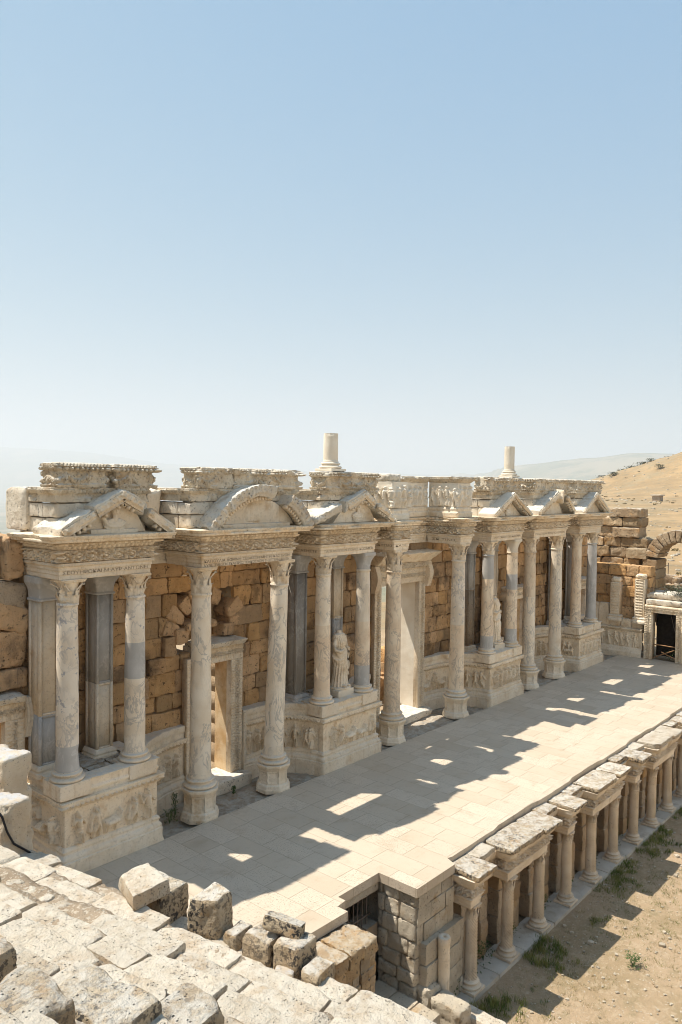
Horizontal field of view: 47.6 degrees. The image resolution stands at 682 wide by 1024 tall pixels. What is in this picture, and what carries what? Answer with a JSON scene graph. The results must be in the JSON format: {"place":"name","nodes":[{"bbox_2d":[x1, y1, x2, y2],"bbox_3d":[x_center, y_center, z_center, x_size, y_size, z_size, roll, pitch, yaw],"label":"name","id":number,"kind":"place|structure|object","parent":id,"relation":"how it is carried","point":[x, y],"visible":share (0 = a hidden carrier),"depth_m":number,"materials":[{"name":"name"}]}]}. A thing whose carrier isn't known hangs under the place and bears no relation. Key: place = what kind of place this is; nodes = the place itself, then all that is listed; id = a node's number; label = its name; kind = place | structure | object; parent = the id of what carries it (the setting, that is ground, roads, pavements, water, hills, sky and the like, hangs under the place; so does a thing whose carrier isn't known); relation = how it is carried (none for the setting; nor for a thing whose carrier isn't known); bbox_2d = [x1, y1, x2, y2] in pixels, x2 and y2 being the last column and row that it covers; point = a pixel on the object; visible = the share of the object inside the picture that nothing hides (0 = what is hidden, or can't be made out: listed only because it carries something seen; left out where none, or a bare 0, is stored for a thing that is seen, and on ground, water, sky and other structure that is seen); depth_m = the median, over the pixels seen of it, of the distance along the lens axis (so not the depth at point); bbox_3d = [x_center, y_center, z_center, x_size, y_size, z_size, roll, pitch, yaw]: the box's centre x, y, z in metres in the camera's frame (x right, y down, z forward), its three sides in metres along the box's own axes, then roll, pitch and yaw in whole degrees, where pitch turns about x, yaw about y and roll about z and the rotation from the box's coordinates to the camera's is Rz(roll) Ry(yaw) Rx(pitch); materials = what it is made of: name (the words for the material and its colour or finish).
{"place":"outdoors","nodes":[
{"label":"outdoors","id":0,"kind":"place"},
{"bbox_2d":[0,447,681,1023],"bbox_3d":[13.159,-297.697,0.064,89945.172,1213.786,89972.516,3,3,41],"label":"ground","id":1,"kind":"structure","parent":0,"point":[18,467],"depth_m":21.20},
{"bbox_2d":[0,858,333,1021],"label":"seating bank","id":2,"kind":"structure","parent":1,"relation":"on","point":[86,913],"depth_m":9.23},
{"bbox_2d":[0,744,31,818],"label":"standing block","id":3,"kind":"structure","parent":2,"relation":"on","point":[15,766],"depth_m":12.69,"materials":[{"name":"stone"}]},
{"bbox_2d":[0,792,33,854],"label":"standing block","id":4,"kind":"structure","parent":2,"relation":"on","point":[15,809],"depth_m":11.88,"materials":[{"name":"stone"}]},
{"bbox_2d":[0,962,75,1023],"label":"tumbled block","id":5,"kind":"object","parent":2,"relation":"on","point":[32,985],"depth_m":4.82,"materials":[{"name":"stone"}]},
{"bbox_2d":[0,916,101,970],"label":"seat stone","id":6,"kind":"object","parent":2,"relation":"on","point":[47,943],"visible":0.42,"depth_m":6.77,"materials":[{"name":"stone"}]},
{"bbox_2d":[22,903,104,946],"bbox_3d":[-2.910,4.330,7.761,1.056,0.321,0.609,2,2,33],"label":"seat stone","id":7,"kind":"object","parent":2,"relation":"on","point":[72,930],"visible":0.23,"depth_m":7.84,"materials":[{"name":"stone"}]},
{"bbox_2d":[52,966,171,1023],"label":"seat stone","id":8,"kind":"object","parent":2,"relation":"on","point":[60,977],"visible":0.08,"depth_m":5.61,"materials":[{"name":"stone"}]},
{"bbox_2d":[59,964,161,1023],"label":"tumbled block","id":9,"kind":"object","parent":8,"relation":"on","point":[97,994],"depth_m":5.24,"materials":[{"name":"stone"}]},
{"bbox_2d":[86,933,151,969],"bbox_3d":[-2.130,4.343,7.443,0.566,0.317,0.379,2,2,34],"label":"seat stone","id":10,"kind":"object","parent":2,"relation":"on","point":[118,951],"visible":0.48,"depth_m":7.39,"materials":[{"name":"stone"}]},
{"bbox_2d":[89,892,169,931],"bbox_3d":[-2.704,5.116,9.511,1.070,0.363,0.654,2,2,31],"label":"seat stone","id":11,"kind":"object","parent":2,"relation":"on","point":[121,907],"visible":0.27,"depth_m":9.57,"materials":[{"name":"stone"}]},
{"bbox_2d":[91,914,185,958],"bbox_3d":[-2.253,4.736,8.391,1.186,0.360,0.408,2,2,32],"label":"seat stone","id":12,"kind":"object","parent":2,"relation":"on","point":[151,942],"visible":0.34,"depth_m":8.36,"materials":[{"name":"stone"}]},
{"bbox_2d":[146,871,188,923],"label":"edge block","id":13,"kind":"structure","parent":2,"relation":"on","point":[173,904],"depth_m":10.20,"materials":[{"name":"stone"}]},
{"bbox_2d":[118,863,169,910],"bbox_3d":[-2.596,4.835,10.035,0.668,0.220,0.671,3,3,41],"label":"fallen slab","id":14,"kind":"object","parent":13,"relation":"on","point":[140,886],"depth_m":9.90,"materials":[{"name":"stone"}]},
{"bbox_2d":[124,954,227,1000],"bbox_3d":[-1.573,4.352,6.892,0.955,0.334,0.674,2,2,34],"label":"seat stone","id":15,"kind":"object","parent":2,"relation":"on","point":[171,975],"visible":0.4,"depth_m":7.01,"materials":[{"name":"stone"}]},
{"bbox_2d":[160,983,223,1023],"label":"tumbled block","id":16,"kind":"object","parent":2,"relation":"on","point":[187,1003],"depth_m":5.54,"materials":[{"name":"stone"}]},
{"bbox_2d":[157,928,241,968],"bbox_3d":[-1.788,5.167,8.846,1.185,0.308,0.716,2,2,31],"label":"seat stone","id":17,"kind":"object","parent":2,"relation":"on","point":[199,945],"visible":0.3,"depth_m":8.93,"materials":[{"name":"stone"}]},
{"bbox_2d":[187,882,232,939],"bbox_3d":[-1.649,5.210,9.948,0.431,0.671,0.522,2,2,32],"label":"edge block","id":18,"kind":"object","parent":2,"relation":"on","point":[210,913],"depth_m":9.80,"materials":[{"name":"stone"}]},
{"bbox_2d":[175,952,249,992],"bbox_3d":[-1.369,4.773,7.798,0.916,0.296,0.384,2,2,34],"label":"seat stone","id":19,"kind":"object","parent":2,"relation":"on","point":[235,982],"visible":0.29,"depth_m":7.82,"materials":[{"name":"stone"}]},
{"bbox_2d":[217,989,305,1023],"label":"seat stone","id":20,"kind":"object","parent":2,"relation":"on","point":[238,1007],"visible":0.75,"depth_m":6.56,"materials":[{"name":"stone"}]},
{"bbox_2d":[242,922,281,967],"bbox_3d":[-0.929,5.420,9.594,0.442,0.501,0.475,2,2,32],"label":"edge block","id":21,"kind":"object","parent":2,"relation":"on","point":[259,942],"depth_m":9.43,"materials":[{"name":"stone"}]},
{"bbox_2d":[229,960,331,1011],"bbox_3d":[-0.734,5.198,8.210,1.254,0.337,0.548,2,2,32],"label":"seat stone","id":22,"kind":"object","parent":2,"relation":"on","point":[313,996],"visible":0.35,"depth_m":8.29,"materials":[{"name":"stone"}]},
{"bbox_2d":[240,981,329,1023],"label":"seat stone","id":23,"kind":"object","parent":2,"relation":"on","point":[285,1003],"visible":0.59,"depth_m":7.31,"materials":[{"name":"stone"}]},
{"bbox_2d":[272,932,316,978],"bbox_3d":[-0.562,5.410,9.373,0.426,0.551,0.453,2,2,35],"label":"edge block","id":24,"kind":"object","parent":2,"relation":"on","point":[295,956],"depth_m":9.22,"materials":[{"name":"stone"}]},
{"bbox_2d":[348,990,435,1023],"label":"seat stone","id":25,"kind":"object","parent":2,"relation":"on","point":[369,1001],"visible":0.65,"depth_m":8.54,"materials":[{"name":"stone"}]},
{"bbox_2d":[0,535,587,803],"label":"masonry wall","id":26,"kind":"structure","parent":1,"relation":"on","point":[249,585],"depth_m":22.75,"materials":[{"name":"stone"}]},
{"bbox_2d":[0,689,33,749],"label":"door frame","id":27,"kind":"object","parent":26,"relation":"attached to","point":[16,716],"visible":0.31,"depth_m":17.14,"materials":[{"name":"stone"}]},
{"bbox_2d":[0,666,27,691],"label":"ruin block","id":28,"kind":"structure","parent":27,"relation":"on","point":[13,678],"depth_m":17.20,"materials":[{"name":"stone"}]},
{"bbox_2d":[0,630,26,668],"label":"ruin block","id":29,"kind":"structure","parent":28,"relation":"on","point":[12,649],"depth_m":17.23,"materials":[{"name":"stone"}]},
{"bbox_2d":[0,603,27,633],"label":"ruin block","id":30,"kind":"structure","parent":29,"relation":"on","point":[13,618],"depth_m":17.19,"materials":[{"name":"stone"}]},
{"bbox_2d":[0,580,27,607],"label":"ruin block","id":31,"kind":"structure","parent":30,"relation":"on","point":[12,593],"depth_m":17.18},
{"bbox_2d":[0,533,24,579],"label":"ruin block","id":32,"kind":"structure","parent":31,"relation":"on","point":[12,565],"depth_m":16.98,"materials":[{"name":"stone"}]},
{"bbox_2d":[162,587,243,639],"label":"relieving arch","id":33,"kind":"structure","parent":26,"relation":"in","point":[225,609],"depth_m":21.70,"materials":[{"name":"stone"}]},
{"bbox_2d":[182,635,251,796],"bbox_3d":[-3.668,5.699,21.746,1.220,4.271,2.204,3,3,41],"label":"door frame","id":34,"kind":"object","parent":26,"relation":"attached to","point":[228,771],"visible":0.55,"depth_m":22.12,"materials":[{"name":"stone"}]},
{"bbox_2d":[370,548,442,732],"bbox_3d":[2.013,4.537,28.418,1.656,6.294,3.600,3,3,41],"label":"door frame","id":35,"kind":"object","parent":26,"relation":"attached to","point":[417,573],"visible":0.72,"depth_m":29.06,"materials":[{"name":"stone"}]},
{"bbox_3d":[-6.703,0.901,17.771,0.420,0.989,1.174,3,3,41],"label":"recessed entablature","id":36,"kind":"object","parent":26,"relation":"on","visible":0},
{"bbox_2d":[6,487,41,530],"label":"attic block","id":37,"kind":"structure","parent":36,"relation":"on","point":[17,511],"depth_m":17.34,"materials":[{"name":"stone"}]},
{"bbox_2d":[345,874,463,1000],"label":"substructure wall","id":38,"kind":"structure","parent":1,"relation":"on","point":[410,929],"depth_m":16.87,"materials":[{"name":"stone"}]},
{"bbox_2d":[431,989,470,1023],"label":"kerb block","id":39,"kind":"structure","parent":1,"relation":"on","point":[448,1006],"depth_m":16.15,"materials":[{"name":"stone"}]},
{"bbox_2d":[453,745,678,974],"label":"stage wall","id":40,"kind":"structure","parent":1,"relation":"on","point":[489,921],"depth_m":22.04,"materials":[{"name":"stone"}]},
{"bbox_2d":[456,785,681,1003],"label":"stylobate","id":41,"kind":"object","parent":1,"relation":"on","point":[496,969],"visible":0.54,"depth_m":21.05,"materials":[{"name":"stone"}]},
{"bbox_2d":[462,902,484,997],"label":"twisted column","id":42,"kind":"structure","parent":41,"relation":"on","point":[473,986],"depth_m":17.63,"materials":[{"name":"stone"}]},
{"bbox_2d":[492,875,519,963],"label":"twisted column","id":43,"kind":"structure","parent":41,"relation":"on","point":[506,951],"depth_m":18.88,"materials":[{"name":"stone"}]},
{"bbox_2d":[491,813,554,880],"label":"entablature","id":44,"kind":"structure","parent":43,"relation":"on","point":[509,867],"depth_m":18.94,"materials":[{"name":"stone"}]},
{"bbox_2d":[486,811,562,854],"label":"top slab","id":45,"kind":"structure","parent":44,"relation":"on","point":[519,834],"depth_m":19.33,"materials":[{"name":"stone"}]},
{"bbox_2d":[525,851,550,933],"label":"twisted column","id":46,"kind":"structure","parent":41,"relation":"on","point":[536,922],"depth_m":20.17,"materials":[{"name":"stone"}]},
{"bbox_2d":[553,831,577,907],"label":"twisted column","id":47,"kind":"structure","parent":41,"relation":"on","point":[565,897],"depth_m":21.43,"materials":[{"name":"stone"}]},
{"bbox_2d":[579,812,601,883],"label":"twisted column","id":48,"kind":"structure","parent":41,"relation":"on","point":[590,874],"depth_m":22.70,"materials":[{"name":"stone"}]},
{"bbox_2d":[580,775,626,815],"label":"entablature","id":49,"kind":"structure","parent":48,"relation":"on","point":[597,802],"depth_m":22.74,"materials":[{"name":"stone"}]},
{"bbox_2d":[573,762,631,792],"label":"top slab","id":50,"kind":"structure","parent":49,"relation":"on","point":[602,777],"depth_m":23.14,"materials":[{"name":"stone"}]},
{"bbox_2d":[469,806,681,1023],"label":"green grass","id":51,"kind":"structure","parent":1,"relation":"on","point":[495,1000],"depth_m":19.71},
{"bbox_2d":[0,0,681,474],"label":"sky","id":52,"kind":"structure","parent":0,"point":[434,237],"materials":[{"name":"blue"}]},
{"bbox_2d":[316,923,377,992],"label":"parapet wall","id":53,"kind":"structure","parent":0,"point":[349,951],"depth_m":14.63,"materials":[{"name":"stone"}]},
{"bbox_2d":[84,655,681,939],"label":"stage floor","id":54,"kind":"structure","parent":0,"point":[417,817],"depth_m":20.62,"materials":[{"name":"stone"}]},
{"bbox_3d":[18.620,6.245,36.909,3.819,2.917,1.165,3,3,41],"label":"end wall","id":55,"kind":"object","parent":54,"relation":"on","visible":0},
{"bbox_2d":[643,604,681,663],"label":"end doorway","id":56,"kind":"structure","parent":55,"relation":"attached to","point":[669,629],"depth_m":38.81,"materials":[{"name":"stone"}]},
{"bbox_2d":[159,654,613,838],"bbox_3d":[2.153,7.671,27.935,2.900,0.144,34.350,3,3,41],"label":"rough ground strip","id":57,"kind":"object","parent":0,"point":[241,797],"visible":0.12,"depth_m":21.93,"materials":[{"name":"stone"}]},
{"bbox_2d":[27,741,165,872],"bbox_3d":[-5.716,6.862,17.981,1.886,2.128,2.774,3,3,41],"label":"sculpted podium","id":58,"kind":"object","parent":57,"relation":"on","point":[102,811],"visible":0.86,"depth_m":17.27,"materials":[{"name":"stone"}]},
{"bbox_2d":[24,575,58,779],"bbox_3d":[-6.665,3.659,17.416,0.611,4.503,0.682,3,3,41],"label":"pilaster","id":59,"kind":"object","parent":58,"relation":"on","point":[42,610],"visible":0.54,"depth_m":17.28,"materials":[{"name":"stone"}]},
{"bbox_2d":[49,578,86,783],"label":"column","id":60,"kind":"structure","parent":58,"relation":"on","point":[68,769],"depth_m":16.67,"materials":[{"name":"stone"}]},
{"bbox_2d":[82,575,119,758],"bbox_3d":[-5.758,3.633,18.522,0.611,4.503,0.662,3,3,41],"label":"pilaster","id":61,"kind":"object","parent":58,"relation":"on","point":[99,592],"visible":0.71,"depth_m":18.42,"materials":[{"name":"stone"}]},
{"bbox_2d":[118,572,151,762],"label":"column","id":62,"kind":"structure","parent":58,"relation":"on","point":[135,750],"depth_m":17.97,"materials":[{"name":"stone"}]},
{"bbox_2d":[6,530,176,580],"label":"entablature","id":63,"kind":"structure","parent":62,"relation":"on","point":[77,556],"depth_m":16.90,"materials":[{"name":"stone"}]},
{"bbox_2d":[26,486,150,530],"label":"attic plinth","id":64,"kind":"structure","parent":63,"relation":"on","point":[65,501],"depth_m":16.83,"materials":[{"name":"stone"}]},
{"bbox_2d":[38,462,111,487],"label":"garland block","id":65,"kind":"structure","parent":64,"relation":"on","point":[73,475],"depth_m":16.69,"materials":[{"name":"stone"}]},
{"bbox_2d":[108,464,161,487],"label":"garland block","id":66,"kind":"structure","parent":64,"relation":"on","point":[128,476],"depth_m":17.73,"materials":[{"name":"stone"}]},
{"bbox_2d":[32,488,175,538],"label":"pediment","id":67,"kind":"structure","parent":63,"relation":"on","point":[117,510],"depth_m":17.10,"materials":[{"name":"stone"}]},
{"bbox_2d":[145,724,186,815],"bbox_3d":[-4.776,6.830,19.804,0.887,2.095,2.750,1,2,9],"label":"curved podium","id":68,"kind":"object","parent":57,"relation":"on","point":[166,745],"visible":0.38,"depth_m":20.41,"materials":[{"name":"stone"}]},
{"bbox_2d":[180,566,218,824],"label":"column","id":69,"kind":"structure","parent":57,"relation":"on","point":[200,785],"depth_m":19.50,"materials":[{"name":"stone"}]},
{"bbox_2d":[256,559,294,794],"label":"column","id":70,"kind":"structure","parent":57,"relation":"on","point":[273,762],"depth_m":21.52,"materials":[{"name":"stone"}]},
{"bbox_2d":[162,525,313,567],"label":"entablature","id":71,"kind":"structure","parent":70,"relation":"on","point":[198,547],"depth_m":19.93,"materials":[{"name":"stone"}]},
{"bbox_2d":[152,487,300,528],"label":"attic plinth","id":72,"kind":"structure","parent":71,"relation":"on","point":[193,507],"depth_m":19.51,"materials":[{"name":"stone"}]},
{"bbox_2d":[180,467,237,488],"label":"garland block","id":73,"kind":"structure","parent":72,"relation":"on","point":[208,477],"depth_m":19.51,"materials":[{"name":"stone"}]},
{"bbox_2d":[196,484,313,530],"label":"pediment","id":74,"kind":"structure","parent":71,"relation":"on","point":[250,506],"depth_m":20.40,"materials":[{"name":"stone"}]},
{"bbox_2d":[242,700,317,778],"bbox_3d":[-1.887,6.759,23.040,2.792,2.094,0.956,0,2,-14],"label":"curved podium","id":75,"kind":"object","parent":57,"relation":"on","point":[301,755],"visible":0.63,"depth_m":22.99,"materials":[{"name":"stone"}]},
{"bbox_2d":[300,683,382,776],"bbox_3d":[-0.260,6.722,24.267,1.886,2.129,2.924,3,3,41],"label":"sculpted podium","id":76,"kind":"object","parent":57,"relation":"on","point":[347,734],"visible":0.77,"depth_m":23.48,"materials":[{"name":"stone"}]},
{"bbox_2d":[285,554,311,702],"bbox_3d":[-1.341,3.524,23.519,0.611,4.503,0.682,3,3,41],"label":"pilaster","id":77,"kind":"object","parent":76,"relation":"on","point":[295,680],"visible":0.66,"depth_m":23.39,"materials":[{"name":"grey stone"}]},
{"bbox_2d":[309,556,336,704],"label":"column","id":78,"kind":"structure","parent":76,"relation":"on","point":[321,695],"depth_m":22.91,"materials":[{"name":"stone"}]},
{"bbox_2d":[292,521,394,556],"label":"entablature","id":79,"kind":"structure","parent":78,"relation":"on","point":[330,539],"depth_m":23.06,"materials":[{"name":"stone"}]},
{"bbox_2d":[295,489,377,522],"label":"attic plinth","id":80,"kind":"structure","parent":79,"relation":"on","point":[319,498],"depth_m":23.04,"materials":[{"name":"stone"}]},
{"bbox_2d":[309,471,380,489],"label":"garland block","id":81,"kind":"structure","parent":80,"relation":"on","point":[332,480],"depth_m":23.32,"materials":[{"name":"stone"}]},
{"bbox_2d":[307,489,396,524],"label":"pediment","id":82,"kind":"structure","parent":79,"relation":"on","point":[362,505],"depth_m":23.58,"materials":[{"name":"stone"}]},
{"bbox_2d":[330,555,347,682],"bbox_3d":[-0.236,3.490,24.943,0.611,4.503,0.662,3,3,41],"label":"pilaster","id":83,"kind":"object","parent":76,"relation":"on","point":[336,613],"visible":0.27,"depth_m":24.75,"materials":[{"name":"stone"}]},
{"bbox_2d":[330,687,353,697],"bbox_3d":[-0.077,5.578,24.142,0.644,0.220,0.733,3,3,41],"label":"statue base","id":84,"kind":"object","parent":76,"relation":"on","point":[338,693],"visible":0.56,"depth_m":23.83,"materials":[{"name":"white stone"}]},
{"bbox_2d":[330,629,350,689],"bbox_3d":[-0.052,4.566,24.118,0.740,1.811,0.742,1,2,-7],"label":"draped statue","id":85,"kind":"object","parent":84,"relation":"on","point":[341,662],"visible":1,"depth_m":23.94,"materials":[{"name":"stone"}]},
{"bbox_2d":[351,552,375,692],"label":"column","id":86,"kind":"structure","parent":76,"relation":"on","point":[361,684],"depth_m":24.32,"materials":[{"name":"stone"}]},
{"bbox_2d":[377,549,407,745],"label":"column","id":87,"kind":"structure","parent":57,"relation":"on","point":[391,718],"depth_m":25.61,"materials":[{"name":"stone"}]},
{"bbox_2d":[375,520,422,549],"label":"entablature","id":88,"kind":"structure","parent":87,"relation":"on","point":[397,535],"depth_m":25.38,"materials":[{"name":"stone"}]},
{"bbox_2d":[373,482,412,519],"bbox_3d":[1.459,-0.389,26.021,1.602,1.270,1.129,3,3,41],"label":"figured frieze","id":89,"kind":"object","parent":88,"relation":"on","point":[395,499],"visible":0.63,"depth_m":25.49,"materials":[{"name":"stone"}]},
{"bbox_2d":[423,651,483,709],"bbox_3d":[4.212,6.597,30.232,3.204,2.095,1.026,0,2,-18],"label":"curved podium","id":90,"kind":"object","parent":57,"relation":"on","point":[436,675],"visible":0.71,"depth_m":30.22,"materials":[{"name":"stone"}]},
{"bbox_2d":[442,544,469,718],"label":"column","id":91,"kind":"structure","parent":57,"relation":"on","point":[455,695],"depth_m":28.62,"materials":[{"name":"stone"}]},
{"bbox_2d":[425,516,481,544],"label":"entablature","id":92,"kind":"structure","parent":91,"relation":"on","point":[451,530],"depth_m":28.55,"materials":[{"name":"stone"}]},
{"bbox_2d":[428,476,475,517],"bbox_3d":[4.073,-0.574,28.976,1.569,1.510,1.211,3,3,41],"label":"figured frieze","id":93,"kind":"object","parent":92,"relation":"on","point":[451,496],"visible":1,"depth_m":28.55,"materials":[{"name":"stone"}]},
{"bbox_2d":[464,643,523,708],"bbox_3d":[6.023,6.561,31.504,1.885,2.130,2.853,3,3,41],"label":"sculpted podium","id":94,"kind":"object","parent":57,"relation":"on","point":[500,680],"visible":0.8,"depth_m":30.60,"materials":[{"name":"stone"}]},
{"bbox_2d":[464,541,478,650],"bbox_3d":[5.092,3.354,31.082,0.611,4.503,0.662,3,3,41],"label":"pilaster","id":95,"kind":"object","parent":94,"relation":"on","point":[470,562],"visible":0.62,"depth_m":30.91,"materials":[{"name":"stone"}]},
{"bbox_2d":[477,541,498,654],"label":"column","id":96,"kind":"structure","parent":94,"relation":"on","point":[486,630],"depth_m":30.16,"materials":[{"name":"stone"}]},
{"bbox_2d":[472,515,536,541],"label":"entablature","id":97,"kind":"structure","parent":96,"relation":"on","point":[500,528],"depth_m":30.31,"materials":[{"name":"stone"}]},
{"bbox_2d":[503,539,521,646],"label":"column","id":98,"kind":"structure","parent":94,"relation":"on","point":[510,638],"depth_m":31.61,"materials":[{"name":"stone"}]},
{"bbox_2d":[520,537,539,689],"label":"column","id":99,"kind":"structure","parent":57,"relation":"on","point":[529,670],"depth_m":32.88,"materials":[{"name":"stone"}]},
{"bbox_2d":[522,513,578,537],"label":"entablature","id":100,"kind":"structure","parent":99,"relation":"on","point":[546,525],"depth_m":33.29,"materials":[{"name":"stone"}]},
{"bbox_2d":[542,535,565,678],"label":"column","id":101,"kind":"structure","parent":57,"relation":"on","point":[554,660],"depth_m":34.81,"materials":[{"name":"stone"}]},
{"bbox_2d":[534,625,573,671],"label":"curved podium","id":102,"kind":"object","parent":57,"relation":"on","point":[541,641],"visible":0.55,"depth_m":36.47,"materials":[{"name":"stone"}]},
{"bbox_2d":[561,618,604,671],"bbox_3d":[11.414,6.423,37.715,1.886,2.130,2.904,3,3,41],"label":"sculpted podium","id":103,"kind":"object","parent":57,"relation":"on","point":[587,650],"visible":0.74,"depth_m":36.75,"materials":[{"name":"stone"}]},
{"bbox_2d":[567,533,584,626],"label":"column","id":104,"kind":"structure","parent":103,"relation":"on","point":[575,599],"depth_m":36.32,"materials":[{"name":"stone"}]},
{"bbox_2d":[582,532,599,622],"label":"column","id":105,"kind":"structure","parent":103,"relation":"on","point":[590,608],"depth_m":37.65,"materials":[{"name":"stone"}]},
{"bbox_2d":[596,601,643,657],"bbox_3d":[14.331,6.080,40.319,2.952,2.676,0.954,3,3,41],"label":"end wall podium","id":106,"kind":"object","parent":57,"relation":"on","point":[618,637],"visible":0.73,"depth_m":39.89,"materials":[{"name":"stone"}]},
{"bbox_2d":[596,562,655,618],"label":"backing wall","id":107,"kind":"structure","parent":106,"relation":"on","point":[608,572],"depth_m":40.06,"materials":[{"name":"stone"}]},
{"bbox_2d":[586,507,653,651],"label":"ruined pier","id":108,"kind":"structure","parent":0,"point":[621,538],"depth_m":41.03,"materials":[{"name":"stone"}]},
{"bbox_2d":[642,530,681,590],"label":"stone arch","id":109,"kind":"structure","parent":108,"relation":"attached to","point":[661,545],"depth_m":39.94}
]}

